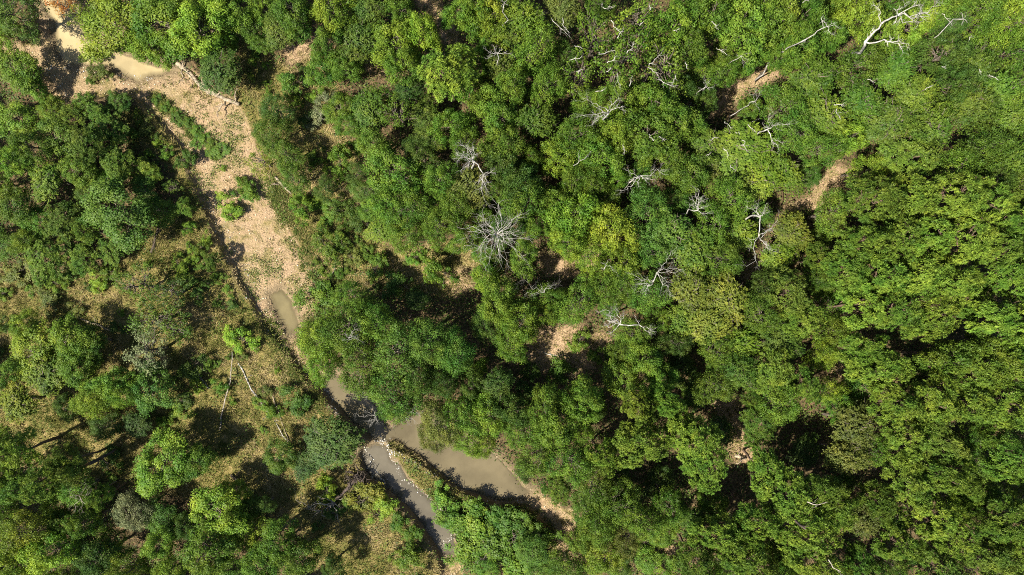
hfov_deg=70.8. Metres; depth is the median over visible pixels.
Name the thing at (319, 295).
bush
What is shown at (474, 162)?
dead tree
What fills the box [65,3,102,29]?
open crowned tree
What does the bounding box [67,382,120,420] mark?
elm tree
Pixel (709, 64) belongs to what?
elm tree
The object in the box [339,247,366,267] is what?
bush
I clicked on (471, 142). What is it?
elm tree
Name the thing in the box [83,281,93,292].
bush
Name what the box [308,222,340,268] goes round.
bush
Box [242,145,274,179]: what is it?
open crowned tree
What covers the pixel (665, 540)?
oak tree
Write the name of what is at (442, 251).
bush
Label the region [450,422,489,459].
elm tree
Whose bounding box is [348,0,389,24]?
cedar tree
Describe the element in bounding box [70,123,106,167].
pine tree
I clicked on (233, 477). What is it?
fallen log
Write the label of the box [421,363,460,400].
elm tree
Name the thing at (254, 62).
bush
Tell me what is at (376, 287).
bush
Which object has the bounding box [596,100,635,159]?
oak tree
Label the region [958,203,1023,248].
pine tree
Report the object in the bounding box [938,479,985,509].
pine tree
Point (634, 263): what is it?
oak tree
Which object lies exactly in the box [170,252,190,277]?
bush
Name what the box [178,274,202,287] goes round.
bush
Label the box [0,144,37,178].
oak tree
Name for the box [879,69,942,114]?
feathery tree
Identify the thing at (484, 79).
oak tree
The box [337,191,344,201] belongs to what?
bush
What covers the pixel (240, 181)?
bush
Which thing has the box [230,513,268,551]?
oak tree
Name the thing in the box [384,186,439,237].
elm tree
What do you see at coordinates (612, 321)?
dead tree
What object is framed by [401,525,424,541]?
bush
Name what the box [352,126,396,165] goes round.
oak tree
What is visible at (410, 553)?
bush
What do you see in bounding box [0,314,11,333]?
bush
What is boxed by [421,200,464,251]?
elm tree
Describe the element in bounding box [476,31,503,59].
oak tree
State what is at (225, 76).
cedar tree
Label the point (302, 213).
bush
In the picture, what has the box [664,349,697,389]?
oak tree
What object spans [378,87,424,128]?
open crowned tree
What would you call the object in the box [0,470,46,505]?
oak tree
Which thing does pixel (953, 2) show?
oak tree
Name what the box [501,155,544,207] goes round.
oak tree
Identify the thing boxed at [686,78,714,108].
dead tree
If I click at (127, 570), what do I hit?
oak tree
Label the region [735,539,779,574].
pine tree
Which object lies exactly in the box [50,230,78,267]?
pine tree
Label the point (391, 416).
elm tree
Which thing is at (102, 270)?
bush
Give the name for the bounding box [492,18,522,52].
cedar tree
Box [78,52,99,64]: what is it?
bush
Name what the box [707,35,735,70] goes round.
elm tree
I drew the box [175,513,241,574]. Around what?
oak tree
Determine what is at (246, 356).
bush
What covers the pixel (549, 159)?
oak tree
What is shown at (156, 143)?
bush
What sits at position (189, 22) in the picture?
oak tree
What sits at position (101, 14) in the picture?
oak tree
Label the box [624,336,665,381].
oak tree
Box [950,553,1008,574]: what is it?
elm tree
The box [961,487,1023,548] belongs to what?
tree
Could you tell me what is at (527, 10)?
feathery tree
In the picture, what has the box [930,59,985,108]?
oak tree
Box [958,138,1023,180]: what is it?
cedar tree
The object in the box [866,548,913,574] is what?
elm tree
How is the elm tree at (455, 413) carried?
on the ground at (248, 244)
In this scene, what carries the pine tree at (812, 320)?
on the ground at (248, 244)
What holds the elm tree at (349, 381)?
on the ground at (248, 244)
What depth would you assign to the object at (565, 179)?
69.82 m
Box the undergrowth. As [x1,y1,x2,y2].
[0,0,1023,574]
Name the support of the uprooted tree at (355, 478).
on the ground at (248, 244)
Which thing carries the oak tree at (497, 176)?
on the ground at (248, 244)
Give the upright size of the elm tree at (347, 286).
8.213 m
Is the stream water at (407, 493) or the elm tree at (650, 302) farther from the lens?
the stream water at (407, 493)
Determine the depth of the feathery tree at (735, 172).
72.59 m
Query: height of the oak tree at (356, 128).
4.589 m
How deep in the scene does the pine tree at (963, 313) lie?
69.74 m
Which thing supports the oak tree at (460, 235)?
on the ground at (248, 244)
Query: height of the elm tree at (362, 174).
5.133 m
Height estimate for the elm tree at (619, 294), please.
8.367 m
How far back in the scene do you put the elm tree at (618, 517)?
70.07 m
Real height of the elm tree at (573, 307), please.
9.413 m
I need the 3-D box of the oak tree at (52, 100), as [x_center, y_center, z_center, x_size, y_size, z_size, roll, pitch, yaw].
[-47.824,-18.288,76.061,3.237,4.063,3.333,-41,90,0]
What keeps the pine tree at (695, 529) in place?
on the ground at (248, 244)
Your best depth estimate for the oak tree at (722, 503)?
73.62 m
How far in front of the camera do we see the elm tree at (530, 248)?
70.85 m
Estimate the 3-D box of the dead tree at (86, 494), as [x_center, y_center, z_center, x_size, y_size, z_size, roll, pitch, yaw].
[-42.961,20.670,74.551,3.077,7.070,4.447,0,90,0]
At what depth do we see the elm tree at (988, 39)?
72.81 m
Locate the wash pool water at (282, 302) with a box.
[272,290,296,332]
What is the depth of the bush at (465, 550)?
76.29 m
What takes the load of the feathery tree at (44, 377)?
on the ground at (248, 244)
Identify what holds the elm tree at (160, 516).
on the ground at (248, 244)
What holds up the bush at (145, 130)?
on the ground at (248, 244)
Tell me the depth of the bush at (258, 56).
77.56 m
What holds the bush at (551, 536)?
on the ground at (248, 244)
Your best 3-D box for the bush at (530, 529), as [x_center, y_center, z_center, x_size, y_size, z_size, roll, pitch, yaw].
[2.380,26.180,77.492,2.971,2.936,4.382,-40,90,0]
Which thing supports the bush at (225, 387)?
on the ground at (248, 244)
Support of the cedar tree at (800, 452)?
on the ground at (248, 244)
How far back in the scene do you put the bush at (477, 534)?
76.12 m
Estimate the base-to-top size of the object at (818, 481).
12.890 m
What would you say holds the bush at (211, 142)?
on the ground at (248, 244)
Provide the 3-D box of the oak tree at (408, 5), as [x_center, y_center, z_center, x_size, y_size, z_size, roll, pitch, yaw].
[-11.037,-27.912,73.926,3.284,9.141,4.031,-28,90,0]
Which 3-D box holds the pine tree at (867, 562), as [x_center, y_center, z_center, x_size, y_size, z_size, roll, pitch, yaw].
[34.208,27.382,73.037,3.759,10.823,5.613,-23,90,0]
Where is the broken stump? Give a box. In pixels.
[734,450,746,463]
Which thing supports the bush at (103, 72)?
on the ground at (248, 244)
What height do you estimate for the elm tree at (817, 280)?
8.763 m
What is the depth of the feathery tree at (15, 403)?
73.48 m
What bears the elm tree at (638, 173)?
on the ground at (248, 244)
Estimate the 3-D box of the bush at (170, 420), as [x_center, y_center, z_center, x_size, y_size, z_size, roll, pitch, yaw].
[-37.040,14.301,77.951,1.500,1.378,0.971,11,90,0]
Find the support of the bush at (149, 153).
on the ground at (248, 244)
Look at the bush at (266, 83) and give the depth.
77.64 m
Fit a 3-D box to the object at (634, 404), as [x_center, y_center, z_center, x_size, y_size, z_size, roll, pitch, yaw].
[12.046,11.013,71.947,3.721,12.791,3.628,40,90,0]
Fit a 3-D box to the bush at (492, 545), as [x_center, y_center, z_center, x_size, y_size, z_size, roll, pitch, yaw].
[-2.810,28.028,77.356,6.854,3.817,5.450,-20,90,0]
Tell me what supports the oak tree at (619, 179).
on the ground at (248, 244)
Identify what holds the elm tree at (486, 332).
on the ground at (248, 244)
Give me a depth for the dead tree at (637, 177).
65.32 m
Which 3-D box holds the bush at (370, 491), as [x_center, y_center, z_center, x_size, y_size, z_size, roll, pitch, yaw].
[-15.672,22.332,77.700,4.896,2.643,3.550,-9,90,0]
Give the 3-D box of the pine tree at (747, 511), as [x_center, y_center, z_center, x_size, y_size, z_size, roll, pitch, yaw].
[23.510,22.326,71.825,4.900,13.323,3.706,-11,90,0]
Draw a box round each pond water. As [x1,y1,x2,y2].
[42,0,166,78]
[323,374,527,499]
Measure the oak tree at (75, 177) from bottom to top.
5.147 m
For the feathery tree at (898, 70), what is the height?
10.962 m
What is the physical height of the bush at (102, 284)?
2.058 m
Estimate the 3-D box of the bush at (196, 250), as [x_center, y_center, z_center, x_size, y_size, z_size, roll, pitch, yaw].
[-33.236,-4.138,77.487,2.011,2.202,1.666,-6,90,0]
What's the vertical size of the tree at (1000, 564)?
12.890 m
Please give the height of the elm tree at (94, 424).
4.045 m
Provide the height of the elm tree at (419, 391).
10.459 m
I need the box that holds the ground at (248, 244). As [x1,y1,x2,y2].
[0,0,1023,574]
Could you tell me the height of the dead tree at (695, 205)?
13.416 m
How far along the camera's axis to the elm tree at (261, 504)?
75.04 m
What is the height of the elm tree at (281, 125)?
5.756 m
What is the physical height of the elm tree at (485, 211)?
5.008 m
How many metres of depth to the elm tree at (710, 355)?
70.69 m
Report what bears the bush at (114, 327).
on the ground at (248, 244)
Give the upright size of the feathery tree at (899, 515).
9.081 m
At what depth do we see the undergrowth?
77.65 m
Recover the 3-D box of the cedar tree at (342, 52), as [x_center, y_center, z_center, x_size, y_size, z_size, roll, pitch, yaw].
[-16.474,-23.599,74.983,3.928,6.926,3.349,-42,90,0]
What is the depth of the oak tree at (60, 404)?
73.85 m
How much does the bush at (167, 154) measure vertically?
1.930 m
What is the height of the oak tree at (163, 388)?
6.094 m
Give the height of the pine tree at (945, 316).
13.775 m
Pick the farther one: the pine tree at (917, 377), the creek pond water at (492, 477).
the creek pond water at (492, 477)
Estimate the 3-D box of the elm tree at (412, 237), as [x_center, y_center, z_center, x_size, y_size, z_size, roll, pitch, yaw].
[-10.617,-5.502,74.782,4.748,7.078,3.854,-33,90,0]
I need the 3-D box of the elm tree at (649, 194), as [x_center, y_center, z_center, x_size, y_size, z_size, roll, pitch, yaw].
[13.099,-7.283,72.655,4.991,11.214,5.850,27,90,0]
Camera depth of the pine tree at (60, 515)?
72.10 m
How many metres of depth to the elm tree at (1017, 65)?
69.27 m
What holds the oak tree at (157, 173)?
on the ground at (248, 244)
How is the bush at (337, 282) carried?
on the ground at (248, 244)
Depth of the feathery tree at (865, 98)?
69.56 m
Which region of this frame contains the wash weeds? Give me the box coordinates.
[176,109,314,319]
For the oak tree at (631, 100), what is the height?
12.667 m
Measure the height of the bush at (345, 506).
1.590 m
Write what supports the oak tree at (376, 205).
on the ground at (248, 244)
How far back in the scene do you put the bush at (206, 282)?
77.21 m
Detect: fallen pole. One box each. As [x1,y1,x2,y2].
[68,313,113,331]
[238,363,289,443]
[272,395,288,440]
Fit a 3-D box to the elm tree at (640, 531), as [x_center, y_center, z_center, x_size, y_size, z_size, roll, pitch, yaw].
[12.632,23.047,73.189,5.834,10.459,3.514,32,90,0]
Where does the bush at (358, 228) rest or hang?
on the ground at (248, 244)
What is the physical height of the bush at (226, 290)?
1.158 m
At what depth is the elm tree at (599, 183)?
70.00 m
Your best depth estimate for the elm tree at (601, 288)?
71.37 m
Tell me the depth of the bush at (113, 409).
77.18 m
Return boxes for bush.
[0,256,37,287]
[0,287,12,302]
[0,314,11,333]
[24,284,34,298]
[29,273,51,293]
[38,287,62,322]
[44,275,69,293]
[56,262,78,285]
[64,301,86,317]
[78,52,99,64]
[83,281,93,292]
[85,63,113,81]
[85,74,95,84]
[88,269,108,294]
[96,263,120,281]
[99,443,120,470]
[105,470,116,483]
[109,320,127,333]
[110,405,119,418]
[115,461,123,473]
[116,308,124,317]
[126,127,139,145]
[132,107,143,126]
[137,148,155,157]
[139,117,153,136]
[143,260,150,271]
[149,131,160,139]
[151,93,161,103]
[151,136,163,148]
[154,417,168,432]
[158,143,174,160]
[159,134,167,143]
[161,100,169,112]
[162,416,174,424]
[167,106,176,113]
[168,401,196,421]
[170,110,182,123]
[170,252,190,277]
[173,148,199,167]
[174,393,193,409]
[175,350,207,383]
[176,113,184,127]
[176,379,183,389]
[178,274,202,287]
[179,114,193,128]
[180,221,197,235]
[185,122,201,136]
[187,248,200,266]
[188,133,210,150]
[189,285,204,306]
[190,373,206,396]
[192,240,211,254]
[194,260,210,269]
[200,229,212,247]
[201,133,217,152]
[201,280,213,287]
[201,355,215,372]
[206,141,232,158]
[209,271,222,284]
[209,378,228,394]
[211,295,221,308]
[211,360,221,368]
[215,191,243,223]
[217,164,226,171]
[217,272,229,279]
[221,296,238,310]
[222,284,233,297]
[222,324,260,354]
[225,351,234,360]
[228,395,236,405]
[229,179,261,202]
[233,307,244,314]
[235,175,249,195]
[235,352,249,360]
[243,67,253,73]
[247,72,255,82]
[248,51,256,66]
[250,396,269,414]
[251,50,260,60]
[256,64,263,75]
[257,384,274,397]
[260,425,268,434]
[261,61,272,69]
[261,80,272,87]
[265,87,273,100]
[266,404,287,419]
[274,364,281,374]
[275,384,313,418]
[276,71,311,98]
[287,95,304,109]
[288,193,313,227]
[291,277,341,311]
[295,63,305,72]
[296,109,312,129]
[303,87,323,103]
[304,89,338,132]
[305,148,316,169]
[306,195,319,205]
[307,160,315,172]
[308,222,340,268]
[310,257,320,266]
[311,521,325,532]
[312,198,328,209]
[314,157,327,164]
[314,471,336,501]
[316,216,326,232]
[316,494,330,506]
[317,143,325,152]
[318,265,326,276]
[320,198,339,225]
[321,165,334,175]
[323,507,342,520]
[324,486,338,501]
[327,143,352,180]
[327,267,344,280]
[327,278,341,285]
[330,198,362,224]
[330,224,351,253]
[333,174,347,184]
[335,205,344,226]
[335,498,354,513]
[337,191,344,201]
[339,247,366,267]
[340,231,351,252]
[343,220,351,230]
[344,266,355,275]
[344,480,387,514]
[346,212,376,233]
[352,141,360,156]
[353,235,363,245]
[359,245,367,257]
[362,244,374,263]
[365,250,388,284]
[365,490,399,523]
[369,280,381,294]
[382,269,424,301]
[385,540,426,574]
[389,511,414,540]
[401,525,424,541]
[405,250,422,265]
[419,246,428,254]
[419,253,464,288]
[430,478,459,532]
[431,495,486,533]
[439,245,446,255]
[441,517,496,566]
[459,526,515,574]
[460,497,501,574]
[469,504,504,529]
[491,519,542,574]
[492,504,529,555]
[510,529,564,551]
[521,515,554,547]
[544,354,580,388]
[566,326,591,353]
[586,346,611,364]
[627,535,654,556]
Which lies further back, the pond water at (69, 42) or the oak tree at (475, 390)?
the pond water at (69, 42)
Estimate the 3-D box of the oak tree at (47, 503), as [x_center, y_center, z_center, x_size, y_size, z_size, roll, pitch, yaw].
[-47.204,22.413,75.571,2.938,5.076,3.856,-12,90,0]
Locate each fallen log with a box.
[150,227,169,253]
[175,59,202,87]
[199,81,239,119]
[230,469,254,498]
[270,176,290,193]
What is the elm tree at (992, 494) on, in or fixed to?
on the ground at (248, 244)
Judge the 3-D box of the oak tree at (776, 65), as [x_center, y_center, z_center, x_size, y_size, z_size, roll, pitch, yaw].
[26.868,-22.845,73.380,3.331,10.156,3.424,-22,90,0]
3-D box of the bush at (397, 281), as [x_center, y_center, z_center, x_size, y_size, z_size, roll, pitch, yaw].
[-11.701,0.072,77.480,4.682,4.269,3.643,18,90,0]
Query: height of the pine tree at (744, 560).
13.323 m
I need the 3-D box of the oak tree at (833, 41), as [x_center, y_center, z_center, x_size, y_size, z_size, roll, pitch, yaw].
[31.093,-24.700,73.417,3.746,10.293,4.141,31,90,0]
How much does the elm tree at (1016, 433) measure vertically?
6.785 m
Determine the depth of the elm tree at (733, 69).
71.73 m
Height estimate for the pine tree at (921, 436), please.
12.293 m
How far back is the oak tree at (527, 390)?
75.05 m
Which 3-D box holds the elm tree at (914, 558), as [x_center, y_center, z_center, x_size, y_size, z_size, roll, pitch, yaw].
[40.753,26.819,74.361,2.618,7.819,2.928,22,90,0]
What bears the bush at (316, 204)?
on the ground at (248, 244)
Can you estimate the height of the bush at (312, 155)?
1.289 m
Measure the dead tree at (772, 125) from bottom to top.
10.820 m
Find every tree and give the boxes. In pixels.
[0,0,51,47]
[0,19,23,47]
[0,39,43,95]
[0,100,38,140]
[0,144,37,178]
[0,171,16,190]
[0,185,39,224]
[0,224,18,260]
[0,356,25,389]
[0,377,45,423]
[0,423,61,479]
[0,463,29,490]
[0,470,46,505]
[0,495,32,521]
[0,507,58,565]
[0,537,50,574]
[5,129,57,167]
[5,227,43,255]
[8,306,43,337]
[8,316,57,381]
[14,530,85,574]
[17,203,56,238]
[17,456,89,505]
[20,71,50,104]
[23,234,64,287]
[23,354,77,397]
[28,159,72,205]
[35,93,68,122]
[35,110,82,160]
[37,486,71,517]
[41,200,86,240]
[41,508,89,535]
[42,441,106,487]
[44,0,80,16]
[46,312,94,366]
[46,561,77,574]
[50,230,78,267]
[50,391,88,423]
[54,103,90,128]
[54,350,100,390]
[55,157,103,188]
[55,465,100,508]
[60,506,114,544]
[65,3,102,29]
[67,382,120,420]
[67,481,117,509]
[69,243,99,277]
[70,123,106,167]
[70,217,106,245]
[71,91,110,122]
[71,534,125,574]
[73,183,99,205]
[76,0,151,64]
[76,177,159,254]
[76,319,112,361]
[80,365,143,407]
[80,481,128,512]
[86,411,123,441]
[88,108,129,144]
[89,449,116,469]
[94,168,125,193]
[95,235,122,266]
[98,375,143,409]
[98,527,128,549]
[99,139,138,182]
[102,544,157,574]
[105,89,131,115]
[108,152,129,171]
[108,488,154,531]
[111,260,170,302]
[120,320,173,376]
[121,361,177,417]
[122,410,153,438]
[123,28,174,71]
[123,156,151,181]
[123,293,195,346]
[127,0,198,62]
[131,176,160,202]
[132,427,192,498]
[134,196,180,229]
[139,524,181,559]
[141,276,190,314]
[143,161,163,186]
[143,491,177,534]
[150,551,192,574]
[155,0,211,32]
[157,425,189,453]
[159,313,190,340]
[160,180,183,193]
[165,0,237,58]
[165,510,202,540]
[175,440,220,486]
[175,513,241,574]
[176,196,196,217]
[187,482,253,538]
[196,36,242,94]
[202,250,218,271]
[211,0,262,32]
[214,553,245,574]
[215,478,252,502]
[220,25,240,50]
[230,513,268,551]
[234,5,267,44]
[236,494,264,518]
[239,541,287,574]
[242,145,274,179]
[245,31,273,54]
[251,0,277,25]
[251,108,295,149]
[252,494,278,518]
[256,513,299,563]
[258,92,296,128]
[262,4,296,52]
[262,137,308,175]
[262,437,298,475]
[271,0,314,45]
[275,536,325,574]
[277,158,310,194]
[292,446,321,482]
[293,307,348,364]
[294,464,371,523]
[302,344,343,388]
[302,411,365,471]
[304,43,339,88]
[306,0,361,40]
[307,24,345,62]
[311,173,337,202]
[311,296,376,358]
[319,91,355,123]
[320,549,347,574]
[322,55,365,82]
[327,277,377,318]
[331,113,367,136]
[332,39,371,70]
[336,15,381,56]
[337,335,381,399]
[345,160,367,186]
[346,181,382,202]
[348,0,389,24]
[348,296,404,344]
[350,84,392,128]
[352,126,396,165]
[355,194,381,221]
[356,408,377,426]
[361,144,428,199]
[361,217,389,243]
[365,180,420,223]
[366,363,424,419]
[370,13,423,75]
[370,313,431,391]
[375,394,416,424]
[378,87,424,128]
[381,0,415,24]
[382,45,425,91]
[383,209,426,254]
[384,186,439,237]
[392,72,427,103]
[396,11,442,56]
[400,349,433,404]
[402,134,443,172]
[402,316,454,369]
[405,289,431,310]
[409,93,438,128]
[413,122,448,152]
[414,422,451,454]
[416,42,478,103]
[419,397,468,448]
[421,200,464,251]
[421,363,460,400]
[422,160,462,202]
[426,107,478,147]
[432,324,477,379]
[436,182,475,225]
[436,392,485,437]
[437,0,482,37]
[444,223,485,254]
[445,165,493,209]
[448,123,481,161]
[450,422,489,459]
[453,200,535,270]
[454,144,495,208]
[459,0,496,43]
[459,364,484,404]
[463,357,488,383]
[464,201,495,236]
[466,91,489,120]
[466,391,505,438]
[467,233,494,263]
[468,73,492,95]
[469,41,489,78]
[469,258,498,301]
[469,308,502,343]
[470,82,520,143]
[472,0,510,50]
[472,428,497,459]
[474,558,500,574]
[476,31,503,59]
[476,120,528,160]
[476,275,520,324]
[478,365,515,404]
[482,151,529,188]
[483,45,512,65]
[483,49,523,81]
[484,244,506,276]
[484,391,533,427]
[485,182,505,205]
[486,0,524,26]
[489,202,530,251]
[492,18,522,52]
[493,322,528,364]
[494,63,530,111]
[494,293,539,349]
[498,0,547,43]
[499,176,553,225]
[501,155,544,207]
[502,414,544,449]
[508,17,559,78]
[509,101,560,138]
[509,236,539,282]
[511,430,556,477]
[513,455,537,484]
[513,534,550,569]
[514,277,560,298]
[514,377,537,405]
[518,360,541,382]
[520,143,545,171]
[523,281,571,312]
[524,212,551,240]
[525,562,556,574]
[526,382,563,431]
[527,59,570,109]
[531,295,562,329]
[532,394,579,450]
[537,183,572,219]
[538,442,597,487]
[539,137,578,178]
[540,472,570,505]
[540,547,587,574]
[542,190,606,244]
[543,0,581,35]
[547,223,588,263]
[548,110,602,163]
[551,272,598,329]
[553,35,581,69]
[555,373,604,425]
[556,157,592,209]
[559,45,597,106]
[564,521,599,555]
[567,83,603,116]
[569,229,608,277]
[570,488,612,531]
[571,423,595,449]
[571,452,614,507]
[573,131,626,181]
[574,2,626,79]
[574,90,625,127]
[574,163,610,198]
[580,501,618,552]
[582,0,616,24]
[582,106,602,132]
[582,437,620,477]
[583,268,621,304]
[583,526,627,574]
[586,199,641,255]
[587,23,664,96]
[588,394,606,424]
[590,74,643,115]
[591,476,641,526]
[595,187,622,215]
[595,300,655,335]
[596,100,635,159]
[597,292,623,321]
[599,0,661,61]
[600,240,644,285]
[601,357,641,399]
[604,167,634,190]
[606,259,646,306]
[606,335,641,363]
[606,552,632,574]
[607,467,633,499]
[607,519,644,560]
[609,419,672,469]
[611,315,656,345]
[615,103,681,164]
[615,163,665,194]
[619,496,669,540]
[620,183,672,240]
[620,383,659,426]
[622,268,673,316]
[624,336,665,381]
[627,253,682,300]
[629,36,687,96]
[630,80,680,131]
[631,161,652,185]
[632,230,673,269]
[633,547,676,574]
[634,464,674,501]
[635,211,695,258]
[635,362,680,399]
[636,137,689,180]
[641,0,705,64]
[644,308,670,333]
[645,514,680,548]
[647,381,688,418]
[647,411,671,432]
[647,484,689,529]
[651,330,694,355]
[652,101,709,142]
[659,24,709,73]
[660,71,700,104]
[662,415,724,467]
[663,186,690,216]
[664,303,698,339]
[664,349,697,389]
[666,150,719,197]
[667,265,719,316]
[668,0,694,11]
[671,220,720,274]
[671,531,716,574]
[674,0,735,45]
[675,405,699,443]
[679,441,728,495]
[679,504,712,538]
[680,186,709,215]
[681,386,705,411]
[682,123,726,157]
[685,298,734,345]
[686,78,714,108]
[686,507,749,554]
[687,54,714,96]
[688,364,737,406]
[689,148,725,186]
[690,197,732,245]
[692,86,718,118]
[692,119,784,190]
[695,487,728,518]
[696,239,745,278]
[696,331,739,369]
[696,556,724,574]
[702,174,758,220]
[702,267,750,329]
[704,54,742,87]
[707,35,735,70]
[708,414,736,446]
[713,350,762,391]
[713,522,766,574]
[714,0,771,68]
[714,165,750,203]
[714,326,766,360]
[717,203,760,252]
[717,558,740,574]
[726,47,765,77]
[727,88,760,121]
[728,151,787,202]
[729,491,784,544]
[735,0,783,37]
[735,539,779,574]
[736,96,762,124]
[738,290,784,335]
[738,405,777,450]
[739,199,781,269]
[739,388,767,410]
[742,445,784,493]
[744,269,785,308]
[747,375,802,427]
[748,0,800,51]
[748,200,775,227]
[752,343,794,405]
[752,528,786,568]
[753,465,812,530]
[755,18,837,82]
[756,108,795,152]
[757,81,810,140]
[757,323,805,359]
[758,39,801,76]
[758,240,799,272]
[760,34,783,62]
[760,559,801,574]
[763,151,810,197]
[764,264,809,319]
[766,19,821,76]
[771,114,821,154]
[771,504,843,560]
[772,209,814,251]
[776,301,828,340]
[781,0,829,46]
[781,53,842,106]
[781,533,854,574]
[782,362,825,404]
[786,431,821,468]
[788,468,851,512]
[790,131,851,169]
[790,512,807,529]
[796,88,861,141]
[796,159,822,188]
[798,241,840,275]
[799,374,850,404]
[800,265,836,294]
[801,339,839,372]
[803,19,849,54]
[803,245,874,294]
[805,183,853,239]
[806,226,832,257]
[806,489,859,538]
[808,286,846,323]
[812,313,859,346]
[816,0,846,23]
[816,284,895,330]
[817,439,875,475]
[820,119,871,155]
[820,390,857,424]
[820,398,878,448]
[824,39,889,93]
[824,472,856,496]
[825,0,887,44]
[825,332,893,381]
[828,221,895,262]
[829,171,908,224]
[832,344,916,391]
[832,540,886,574]
[834,252,918,296]
[835,77,884,125]
[837,377,868,404]
[837,496,881,538]
[840,152,890,186]
[845,216,924,268]
[848,1,942,53]
[849,375,926,428]
[850,8,905,57]
[852,431,894,467]
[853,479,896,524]
[854,284,929,335]
[855,91,925,152]
[858,172,942,224]
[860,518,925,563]
[866,0,940,56]
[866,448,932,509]
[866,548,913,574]
[867,116,945,180]
[868,39,921,94]
[875,411,945,468]
[877,249,953,303]
[877,500,915,537]
[879,0,919,15]
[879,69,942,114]
[883,368,966,425]
[885,294,961,343]
[886,213,958,256]
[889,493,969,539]
[891,536,928,566]
[893,12,967,59]
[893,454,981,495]
[894,539,966,574]
[896,355,929,388]
[897,408,972,465]
[898,0,955,34]
[901,171,992,222]
[901,337,986,382]
[903,98,959,149]
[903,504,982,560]
[906,265,986,310]
[908,249,958,270]
[909,28,974,78]
[913,377,1002,424]
[920,147,985,193]
[922,176,1018,232]
[923,13,971,46]
[925,81,1005,134]
[928,344,1003,398]
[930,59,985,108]
[932,495,980,524]
[934,0,967,14]
[934,0,1012,43]
[934,122,1018,178]
[937,210,999,263]
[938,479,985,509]
[940,43,1006,88]
[941,495,1009,530]
[944,164,1018,200]
[946,329,1023,383]
[947,421,995,459]
[949,447,977,466]
[950,225,1023,270]
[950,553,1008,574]
[951,252,1023,303]
[952,299,1023,348]
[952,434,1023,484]
[955,286,998,322]
[955,308,1023,339]
[956,0,1023,51]
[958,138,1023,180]
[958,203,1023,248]
[958,534,1022,574]
[959,525,1023,574]
[960,69,1023,116]
[960,446,998,479]
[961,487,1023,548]
[964,97,1023,139]
[964,269,996,296]
[967,32,1004,55]
[967,472,1003,505]
[972,416,1011,438]
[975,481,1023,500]
[982,380,1023,431]
[988,26,1023,73]
[993,340,1023,388]
[993,464,1023,498]
[994,163,1023,208]
[996,419,1023,449]
[1009,70,1023,96]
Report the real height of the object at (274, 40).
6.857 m
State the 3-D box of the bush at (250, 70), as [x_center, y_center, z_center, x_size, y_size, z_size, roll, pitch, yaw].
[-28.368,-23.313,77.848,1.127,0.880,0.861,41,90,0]
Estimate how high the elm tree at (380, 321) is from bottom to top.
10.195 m
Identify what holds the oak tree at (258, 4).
on the ground at (248, 244)
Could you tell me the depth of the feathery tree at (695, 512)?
72.22 m
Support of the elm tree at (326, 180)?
on the ground at (248, 244)
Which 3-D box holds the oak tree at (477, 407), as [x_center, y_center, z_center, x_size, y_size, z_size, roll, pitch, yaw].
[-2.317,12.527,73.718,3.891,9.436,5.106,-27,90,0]
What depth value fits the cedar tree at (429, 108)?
73.79 m
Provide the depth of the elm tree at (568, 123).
69.13 m
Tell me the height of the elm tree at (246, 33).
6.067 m
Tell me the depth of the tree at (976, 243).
65.28 m
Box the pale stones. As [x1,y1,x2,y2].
[46,64,521,543]
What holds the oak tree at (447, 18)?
on the ground at (248, 244)
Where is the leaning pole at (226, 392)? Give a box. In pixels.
[219,352,232,428]
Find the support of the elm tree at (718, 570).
on the ground at (248, 244)
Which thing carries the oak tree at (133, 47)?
on the ground at (248, 244)
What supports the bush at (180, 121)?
on the ground at (248, 244)
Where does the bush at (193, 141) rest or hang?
on the ground at (248, 244)
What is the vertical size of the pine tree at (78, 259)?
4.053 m
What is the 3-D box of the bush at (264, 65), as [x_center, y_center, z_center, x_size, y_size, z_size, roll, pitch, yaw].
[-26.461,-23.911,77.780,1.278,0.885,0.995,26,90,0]
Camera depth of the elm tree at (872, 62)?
69.11 m
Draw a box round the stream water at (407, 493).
[363,445,454,553]
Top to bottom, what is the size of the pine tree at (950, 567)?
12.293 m
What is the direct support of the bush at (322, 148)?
on the ground at (248, 244)
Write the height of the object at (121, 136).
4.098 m
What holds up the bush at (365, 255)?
on the ground at (248, 244)
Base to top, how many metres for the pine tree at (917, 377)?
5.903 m
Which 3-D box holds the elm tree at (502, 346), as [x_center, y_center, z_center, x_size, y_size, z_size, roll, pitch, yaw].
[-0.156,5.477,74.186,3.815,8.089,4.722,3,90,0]
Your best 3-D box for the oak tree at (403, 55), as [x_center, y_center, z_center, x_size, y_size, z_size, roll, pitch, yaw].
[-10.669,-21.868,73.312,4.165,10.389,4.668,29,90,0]
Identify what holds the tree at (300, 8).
on the ground at (248, 244)
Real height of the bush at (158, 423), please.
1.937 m
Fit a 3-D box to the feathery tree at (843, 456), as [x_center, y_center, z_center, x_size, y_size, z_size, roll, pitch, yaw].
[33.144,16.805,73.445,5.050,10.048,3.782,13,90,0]
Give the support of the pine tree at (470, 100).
on the ground at (248, 244)
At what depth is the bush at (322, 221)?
77.47 m
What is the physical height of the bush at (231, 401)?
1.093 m
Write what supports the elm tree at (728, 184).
on the ground at (248, 244)
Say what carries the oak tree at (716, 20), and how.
on the ground at (248, 244)
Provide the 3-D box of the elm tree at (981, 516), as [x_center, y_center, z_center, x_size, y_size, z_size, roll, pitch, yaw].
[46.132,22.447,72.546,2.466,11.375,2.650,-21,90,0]
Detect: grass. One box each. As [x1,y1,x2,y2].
[0,0,929,574]
[146,88,562,561]
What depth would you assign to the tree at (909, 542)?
68.48 m
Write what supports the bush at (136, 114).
on the ground at (248, 244)
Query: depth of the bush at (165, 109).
78.26 m
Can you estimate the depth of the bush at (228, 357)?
77.53 m

